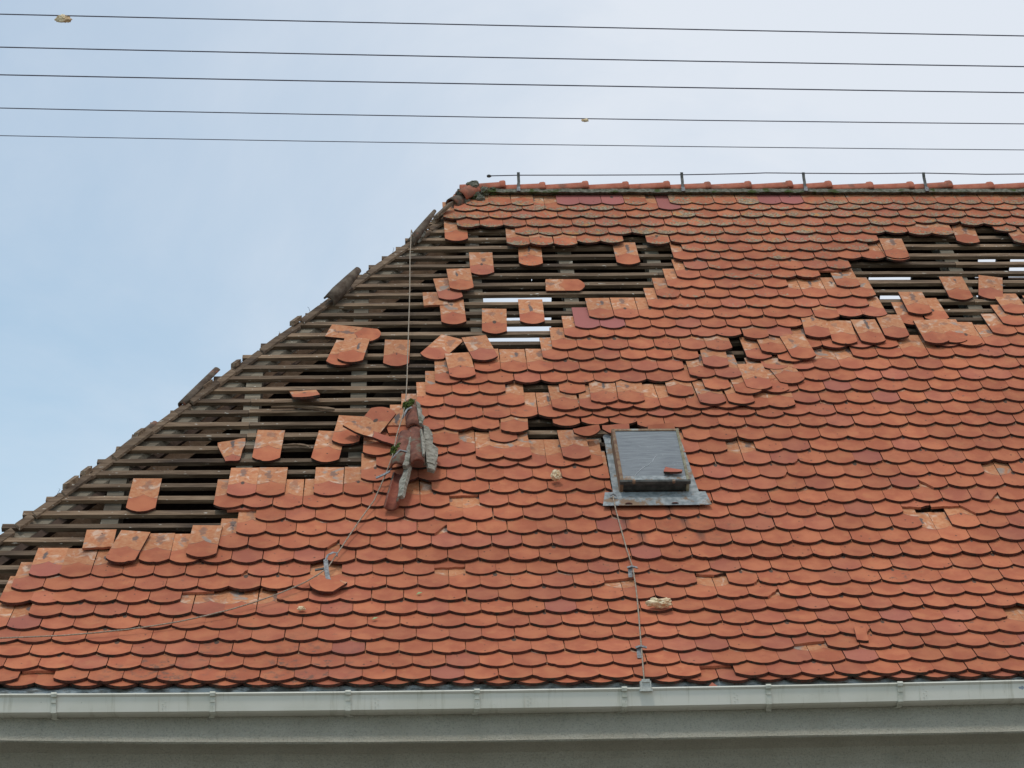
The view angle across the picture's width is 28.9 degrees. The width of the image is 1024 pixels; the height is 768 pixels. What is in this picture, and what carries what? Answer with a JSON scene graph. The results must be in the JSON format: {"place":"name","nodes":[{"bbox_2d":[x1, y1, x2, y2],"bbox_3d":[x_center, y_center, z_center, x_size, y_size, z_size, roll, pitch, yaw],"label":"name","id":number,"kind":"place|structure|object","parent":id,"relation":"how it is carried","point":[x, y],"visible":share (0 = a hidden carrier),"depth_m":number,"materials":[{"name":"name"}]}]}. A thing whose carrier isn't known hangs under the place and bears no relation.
{"place":"outdoors","nodes":[
{"label":"outdoors","id":0,"kind":"place"},
{"bbox_2d":[0,135,1022,149],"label":"overhead cable","id":1,"kind":"object","parent":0,"point":[513,144],"visible":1,"depth_m":8.18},
{"bbox_2d":[0,74,1023,92],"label":"overhead cable","id":2,"kind":"object","parent":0,"point":[506,84],"visible":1,"depth_m":8.27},
{"bbox_2d":[0,46,1023,66],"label":"overhead cable","id":3,"kind":"object","parent":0,"point":[510,57],"visible":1,"depth_m":8.31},
{"bbox_2d":[0,14,1023,36],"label":"overhead cable","id":4,"kind":"object","parent":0,"point":[512,25],"visible":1,"depth_m":8.36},
{"bbox_2d":[54,14,71,22],"bbox_3d":[-1.864,-1.519,8.265,0.077,0.041,0.030,0,-19,-3],"label":"foam flake","id":5,"kind":"object","parent":4,"relation":"hanging from","point":[62,18],"visible":1,"depth_m":8.26,"materials":[{"name":"beige plastic"}]},
{"bbox_2d":[0,107,1023,123],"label":"overhead cable","id":6,"kind":"object","parent":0,"point":[510,117],"visible":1,"depth_m":8.22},
{"bbox_2d":[0,0,1023,534],"label":"sky","id":7,"kind":"structure","parent":0,"point":[132,270],"materials":[{"name":"blue"}]},
{"label":"ground","id":8,"kind":"structure","parent":0,"visible":0},
{"bbox_2d":[0,180,1023,767],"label":"house","id":9,"kind":"structure","parent":8,"relation":"on","point":[780,546],"depth_m":11.97,"materials":[{"name":"ceramic"}]},
{"bbox_2d":[82,529,116,549],"bbox_3d":[-2.446,0.924,11.799,0.176,0.157,0.148,0,-19,-3],"label":"tile fragment","id":10,"kind":"object","parent":9,"relation":"on","point":[99,539],"visible":1,"depth_m":11.79,"materials":[{"name":"ceramic"}]},
{"bbox_2d":[106,530,149,563],"bbox_3d":[-2.260,0.958,11.695,0.177,0.276,0.299,-4,-19,8],"label":"roof tile","id":11,"kind":"object","parent":9,"relation":"on","point":[127,546],"visible":1,"depth_m":11.68,"materials":[{"name":"ceramic"}]},
{"bbox_2d":[126,478,161,513],"bbox_3d":[-2.265,0.687,12.239,0.183,0.292,0.267,0,-19,-3],"label":"roof tile","id":12,"kind":"object","parent":9,"relation":"on","point":[143,495],"visible":1,"depth_m":12.23,"materials":[{"name":"ceramic"}]},
{"bbox_2d":[186,525,222,558],"bbox_3d":[-1.819,0.932,11.753,0.186,0.274,0.288,0,-19,-3],"label":"roof tile","id":13,"kind":"object","parent":9,"relation":"on","point":[203,543],"visible":1,"depth_m":11.74,"materials":[{"name":"ceramic"}]},
{"bbox_2d":[0,229,414,638],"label":"lightning conductor","id":14,"kind":"object","parent":9,"relation":"attached to","point":[325,568],"visible":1,"depth_m":11.48,"materials":[{"name":"metal"}]},
{"bbox_2d":[218,438,245,462],"bbox_3d":[-1.794,0.424,12.685,0.177,0.217,0.186,0,-19,-3],"label":"tile fragment","id":15,"kind":"object","parent":9,"relation":"on","point":[231,451],"visible":1,"depth_m":12.68,"materials":[{"name":"ceramic"}]},
{"bbox_2d":[252,430,284,462],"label":"roof tile","id":16,"kind":"object","parent":9,"relation":"on","point":[268,446],"visible":1,"depth_m":12.73,"materials":[{"name":"ceramic"}]},
{"bbox_2d":[283,443,309,448],"bbox_3d":[-1.381,0.399,12.731,0.172,0.043,0.031,-2,-19,3],"label":"wood splinter","id":17,"kind":"object","parent":9,"relation":"on","point":[300,445],"visible":1,"depth_m":12.73,"materials":[{"name":"brown wood"}]},
{"bbox_2d":[297,606,305,610],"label":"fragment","id":18,"kind":"object","parent":9,"relation":"on","point":[300,608],"visible":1,"depth_m":11.08,"materials":[{"name":"beige ceramic"}]},
{"bbox_2d":[271,405,334,410],"bbox_3d":[-1.379,0.163,13.121,0.421,0.048,0.033,-1,-19,0],"label":"wood splinter","id":19,"kind":"object","parent":9,"relation":"on","point":[318,407],"visible":1,"depth_m":13.12,"materials":[{"name":"brown wood"}]},
{"bbox_2d":[289,390,319,398],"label":"tile fragment","id":20,"kind":"object","parent":9,"relation":"on","point":[308,394],"visible":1,"depth_m":13.18,"materials":[{"name":"ceramic"}]},
{"bbox_2d":[311,430,342,463],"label":"roof tile","id":21,"kind":"object","parent":9,"relation":"on","point":[326,450],"visible":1,"depth_m":12.70,"materials":[{"name":"ceramic"}]},
{"bbox_2d":[309,575,346,593],"bbox_3d":[-1.056,1.137,11.326,0.208,0.141,0.135,-7,-20,18],"label":"tile fragment","id":22,"kind":"object","parent":9,"relation":"on","point":[321,584],"visible":1,"depth_m":11.32,"materials":[{"name":"ceramic"}]},
{"bbox_2d":[326,340,351,366],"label":"roof tile","id":23,"kind":"object","parent":9,"relation":"on","point":[331,360],"visible":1,"depth_m":13.68,"materials":[{"name":"ceramic"}]},
{"bbox_2d":[337,337,369,363],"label":"roof tile","id":24,"kind":"object","parent":23,"relation":"on","point":[353,350],"visible":1,"depth_m":13.73,"materials":[{"name":"ceramic"}]},
{"bbox_2d":[324,267,360,305],"bbox_3d":[-1.222,-0.715,14.448,0.321,0.361,0.075,15,-24,-40],"label":"hip tile","id":25,"kind":"object","parent":9,"relation":"on","point":[335,294],"visible":1,"depth_m":14.40,"materials":[{"name":"ceramic"}]},
{"bbox_2d":[332,415,363,445],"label":"roof tile","id":26,"kind":"object","parent":9,"relation":"on","point":[342,436],"visible":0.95,"depth_m":12.84,"materials":[{"name":"ceramic"}]},
{"bbox_2d":[325,324,380,342],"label":"roof tile","id":27,"kind":"object","parent":9,"relation":"on","point":[340,332],"visible":1,"depth_m":13.98,"materials":[{"name":"ceramic"}]},
{"bbox_2d":[343,421,396,445],"bbox_3d":[-0.904,0.317,12.736,0.371,0.209,0.064,-5,-19,12],"label":"tile fragment","id":28,"kind":"object","parent":9,"relation":"on","point":[357,429],"visible":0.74,"depth_m":12.73,"materials":[{"name":"ceramic"}]},
{"bbox_2d":[358,407,395,433],"bbox_3d":[-0.885,0.237,12.898,0.167,0.251,0.263,-12,-21,29],"label":"tile fragment","id":29,"kind":"object","parent":9,"relation":"on","point":[377,419],"visible":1,"depth_m":12.91,"materials":[{"name":"ceramic"}]},
{"bbox_2d":[383,340,409,367],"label":"roof tile","id":30,"kind":"object","parent":9,"relation":"on","point":[395,353],"visible":0.98,"depth_m":13.76,"materials":[{"name":"ceramic"}]},
{"bbox_2d":[387,409,405,425],"bbox_3d":[-0.764,0.222,12.956,0.192,0.165,0.143,0,-19,-3],"label":"tile fragment","id":31,"kind":"object","parent":9,"relation":"on","point":[395,420],"visible":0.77,"depth_m":12.93,"materials":[{"name":"ceramic"}]},
{"bbox_2d":[384,465,411,510],"bbox_3d":[-0.698,0.637,12.194,0.131,0.350,0.328,-4,-19,8],"label":"hip tile","id":32,"kind":"object","parent":9,"relation":"on","point":[396,492],"visible":1,"depth_m":12.16,"materials":[{"name":"red ceramic"}]},
{"bbox_2d":[386,426,409,434],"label":"tile fragment","id":33,"kind":"object","parent":9,"relation":"on","point":[392,430],"visible":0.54,"depth_m":12.84,"materials":[{"name":"ceramic"}]},
{"bbox_2d":[390,430,410,468],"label":"hip tile","id":34,"kind":"object","parent":9,"relation":"on","point":[402,458],"visible":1,"depth_m":12.40,"materials":[{"name":"red ceramic"}]},
{"bbox_2d":[390,442,400,454],"bbox_3d":[-0.733,0.409,12.451,0.070,0.109,0.112,-12,-21,28],"label":"moss clump","id":35,"kind":"object","parent":34,"relation":"on","point":[393,449],"visible":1,"depth_m":12.41,"materials":[{"name":"green plant"}]},
{"bbox_2d":[407,209,435,245],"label":"hip tile","id":36,"kind":"object","parent":9,"relation":"on","point":[419,232],"visible":0.99,"depth_m":15.25,"materials":[{"name":"ceramic"}]},
{"bbox_2d":[408,425,437,472],"bbox_3d":[-0.561,0.407,12.530,0.192,0.429,0.407,0,-19,-3],"label":"hip tile","id":37,"kind":"object","parent":9,"relation":"on","point":[423,448],"visible":1,"depth_m":12.46,"materials":[{"name":"red ceramic"}]},
{"bbox_2d":[405,399,424,427],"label":"hip tile","id":38,"kind":"object","parent":37,"relation":"on","point":[414,416],"visible":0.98,"depth_m":12.77,"materials":[{"name":"red ceramic"}]},
{"bbox_2d":[402,398,414,411],"bbox_3d":[-0.680,0.139,12.871,0.073,0.113,0.132,-8,-20,19],"label":"moss clump","id":39,"kind":"object","parent":38,"relation":"on","point":[410,402],"visible":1,"depth_m":12.84,"materials":[{"name":"green plant"}]},
{"bbox_2d":[423,292,447,307],"bbox_3d":[-0.558,-0.612,14.439,0.181,0.167,0.144,0,-19,-3],"label":"tile fragment","id":40,"kind":"object","parent":9,"relation":"on","point":[430,299],"visible":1,"depth_m":14.41,"materials":[{"name":"ceramic"}]},
{"bbox_2d":[420,334,462,360],"bbox_3d":[-0.488,-0.255,13.852,0.165,0.291,0.333,-13,-22,31],"label":"roof tile","id":41,"kind":"object","parent":9,"relation":"on","point":[439,347],"visible":1,"depth_m":13.83,"materials":[{"name":"ceramic"}]},
{"bbox_2d":[433,278,462,300],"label":"roof tile","id":42,"kind":"object","parent":9,"relation":"on","point":[444,292],"visible":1,"depth_m":14.51,"materials":[{"name":"ceramic"}]},
{"bbox_2d":[440,300,465,325],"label":"roof tile","id":43,"kind":"object","parent":9,"relation":"on","point":[452,313],"visible":1,"depth_m":14.26,"materials":[{"name":"ceramic"}]},
{"bbox_2d":[444,220,467,242],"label":"roof tile","id":44,"kind":"object","parent":9,"relation":"on","point":[454,233],"visible":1,"depth_m":15.34,"materials":[{"name":"ceramic"}]},
{"bbox_2d":[446,268,473,291],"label":"roof tile","id":45,"kind":"object","parent":9,"relation":"on","point":[460,280],"visible":1,"depth_m":14.65,"materials":[{"name":"ceramic"}]},
{"bbox_2d":[445,352,475,379],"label":"roof tile","id":46,"kind":"object","parent":9,"relation":"on","point":[460,366],"visible":1,"depth_m":13.55,"materials":[{"name":"ceramic"}]},
{"bbox_2d":[462,335,497,361],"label":"roof tile","id":47,"kind":"object","parent":9,"relation":"on","point":[480,348],"visible":1,"depth_m":13.76,"materials":[{"name":"ceramic"}]},
{"bbox_2d":[469,252,493,275],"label":"roof tile","id":48,"kind":"object","parent":9,"relation":"on","point":[481,263],"visible":1,"depth_m":14.93,"materials":[{"name":"ceramic"}]},
{"bbox_2d":[482,308,506,334],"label":"roof tile","id":49,"kind":"object","parent":9,"relation":"on","point":[494,321],"visible":1,"depth_m":14.18,"materials":[{"name":"ceramic"}]},
{"bbox_2d":[518,245,542,266],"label":"roof tile","id":50,"kind":"object","parent":9,"relation":"on","point":[530,255],"visible":1,"depth_m":15.03,"materials":[{"name":"ceramic"}]},
{"bbox_2d":[518,299,544,325],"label":"roof tile","id":51,"kind":"object","parent":9,"relation":"on","point":[531,312],"visible":1,"depth_m":14.31,"materials":[{"name":"ceramic"}]},
{"bbox_2d":[550,469,561,480],"bbox_3d":[0.272,0.569,12.374,0.068,0.071,0.069,10,-22,-31],"label":"foam flake","id":52,"kind":"object","parent":9,"relation":"on","point":[555,475],"visible":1,"depth_m":12.36,"materials":[{"name":"beige plastic"}]},
{"bbox_2d":[545,279,584,291],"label":"roof tile","id":53,"kind":"object","parent":9,"relation":"on","point":[565,285],"visible":1,"depth_m":14.65,"materials":[{"name":"ceramic"}]},
{"bbox_2d":[557,430,590,460],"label":"roof tile","id":54,"kind":"object","parent":9,"relation":"on","point":[573,446],"visible":1,"depth_m":12.73,"materials":[{"name":"ceramic"}]},
{"bbox_2d":[573,424,599,436],"bbox_3d":[0.483,0.301,12.833,0.179,0.097,0.052,3,-19,-12],"label":"tile fragment","id":55,"kind":"object","parent":54,"relation":"on","point":[590,431],"visible":1,"depth_m":12.82,"materials":[{"name":"ceramic"}]},
{"bbox_2d":[602,424,629,433],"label":"tile fragment","id":56,"kind":"object","parent":9,"relation":"on","point":[606,428],"visible":0.68,"depth_m":12.86,"materials":[{"name":"ceramic"}]},
{"bbox_2d":[612,242,639,265],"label":"roof tile","id":57,"kind":"object","parent":9,"relation":"on","point":[626,254],"visible":1,"depth_m":15.10,"materials":[{"name":"ceramic"}]},
{"bbox_2d":[610,493,652,691],"bbox_3d":[0.684,1.131,11.276,0.108,1.480,1.503,-1,-19,-2],"label":"lightning conductor","id":58,"kind":"object","parent":9,"relation":"attached to","point":[645,685],"visible":1,"depth_m":10.80,"materials":[{"name":"metal"}]},
{"bbox_2d":[603,428,711,505],"bbox_3d":[0.868,0.540,12.542,0.670,0.628,0.597,0,-19,-3],"label":"roof window","id":59,"kind":"structure","parent":9,"relation":"in","point":[637,459],"depth_m":12.38,"materials":[{"name":"grey metal"}]},
{"bbox_2d":[664,467,681,473],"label":"tile fragment","id":60,"kind":"object","parent":59,"relation":"on","point":[667,470],"visible":1,"depth_m":12.29,"materials":[{"name":"ceramic"}]},
{"bbox_2d":[645,597,671,607],"bbox_3d":[0.826,1.232,11.184,0.155,0.064,0.074,0,-19,-3],"label":"foam flake","id":61,"kind":"object","parent":9,"relation":"on","point":[660,602],"visible":1,"depth_m":11.16,"materials":[{"name":"beige plastic"}]},
{"bbox_2d":[647,423,674,428],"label":"tile fragment","id":62,"kind":"object","parent":9,"relation":"on","point":[664,426],"visible":0.6,"depth_m":12.88,"materials":[{"name":"ceramic"}]},
{"bbox_2d":[737,363,771,390],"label":"roof tile","id":63,"kind":"object","parent":9,"relation":"on","point":[755,376],"visible":1,"depth_m":13.50,"materials":[{"name":"ceramic"}]},
{"bbox_2d":[487,172,1023,191],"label":"lightning conductor","id":64,"kind":"object","parent":9,"relation":"attached to","point":[681,174],"visible":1,"depth_m":16.07,"materials":[{"name":"metal"}]},
{"bbox_2d":[765,369,788,393],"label":"roof tile","id":65,"kind":"object","parent":9,"relation":"on","point":[778,387],"visible":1,"depth_m":13.42,"materials":[{"name":"ceramic"}]},
{"bbox_2d":[763,358,803,384],"bbox_3d":[1.861,-0.089,13.621,0.176,0.293,0.295,5,-20,-19],"label":"roof tile","id":66,"kind":"object","parent":9,"relation":"on","point":[788,375],"visible":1,"depth_m":13.57,"materials":[{"name":"ceramic"}]},
{"bbox_2d":[780,334,815,359],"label":"roof tile","id":67,"kind":"object","parent":9,"relation":"on","point":[798,347],"visible":1,"depth_m":13.86,"materials":[{"name":"ceramic"}]},
{"bbox_2d":[801,314,830,338],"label":"roof tile","id":68,"kind":"object","parent":9,"relation":"on","point":[814,327],"visible":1,"depth_m":14.12,"materials":[{"name":"ceramic"}]},
{"bbox_2d":[826,320,857,345],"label":"roof tile","id":69,"kind":"object","parent":9,"relation":"on","point":[842,332],"visible":1,"depth_m":14.07,"materials":[{"name":"ceramic"}]},
{"bbox_2d":[854,626,868,642],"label":"tile fragment","id":70,"kind":"object","parent":9,"relation":"on","point":[861,635],"visible":1,"depth_m":10.94,"materials":[{"name":"ceramic"}]},
{"bbox_2d":[850,319,885,344],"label":"roof tile","id":71,"kind":"object","parent":9,"relation":"on","point":[868,331],"visible":1,"depth_m":14.08,"materials":[{"name":"ceramic"}]},
{"bbox_2d":[876,315,908,339],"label":"roof tile","id":72,"kind":"object","parent":9,"relation":"on","point":[892,327],"visible":1,"depth_m":14.15,"materials":[{"name":"ceramic"}]},
{"bbox_2d":[879,238,909,258],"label":"roof tile","id":73,"kind":"object","parent":9,"relation":"on","point":[894,248],"visible":1,"depth_m":15.20,"materials":[{"name":"ceramic"}]},
{"bbox_2d":[891,302,923,325],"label":"roof tile","id":74,"kind":"object","parent":9,"relation":"on","point":[899,308],"visible":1,"depth_m":14.36,"materials":[{"name":"ceramic"}]},
{"bbox_2d":[898,292,931,315],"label":"roof tile","id":75,"kind":"object","parent":9,"relation":"on","point":[915,303],"visible":1,"depth_m":14.48,"materials":[{"name":"ceramic"}]},
{"bbox_2d":[913,320,948,344],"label":"roof tile","id":76,"kind":"object","parent":9,"relation":"on","point":[932,332],"visible":1,"depth_m":14.09,"materials":[{"name":"ceramic"}]},
{"bbox_2d":[923,298,948,319],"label":"roof tile","id":77,"kind":"object","parent":9,"relation":"on","point":[938,310],"visible":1,"depth_m":14.42,"materials":[{"name":"ceramic"}]},
{"bbox_2d":[932,319,966,343],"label":"roof tile","id":78,"kind":"object","parent":9,"relation":"on","point":[953,331],"visible":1,"depth_m":14.12,"materials":[{"name":"ceramic"}]},
{"bbox_2d":[939,277,972,301],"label":"roof tile","id":79,"kind":"object","parent":9,"relation":"on","point":[956,289],"visible":1,"depth_m":14.77,"materials":[{"name":"ceramic"}]},
{"bbox_2d":[950,224,979,244],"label":"roof tile","id":80,"kind":"object","parent":9,"relation":"on","point":[965,235],"visible":1,"depth_m":15.50,"materials":[{"name":"ceramic"}]},
{"bbox_2d":[958,322,981,346],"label":"roof tile","id":81,"kind":"object","parent":9,"relation":"on","point":[971,334],"visible":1,"depth_m":14.09,"materials":[{"name":"ceramic"}]},
{"bbox_2d":[978,275,1002,300],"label":"roof tile","id":82,"kind":"object","parent":9,"relation":"on","point":[990,288],"visible":1,"depth_m":14.79,"materials":[{"name":"ceramic"}]}
]}

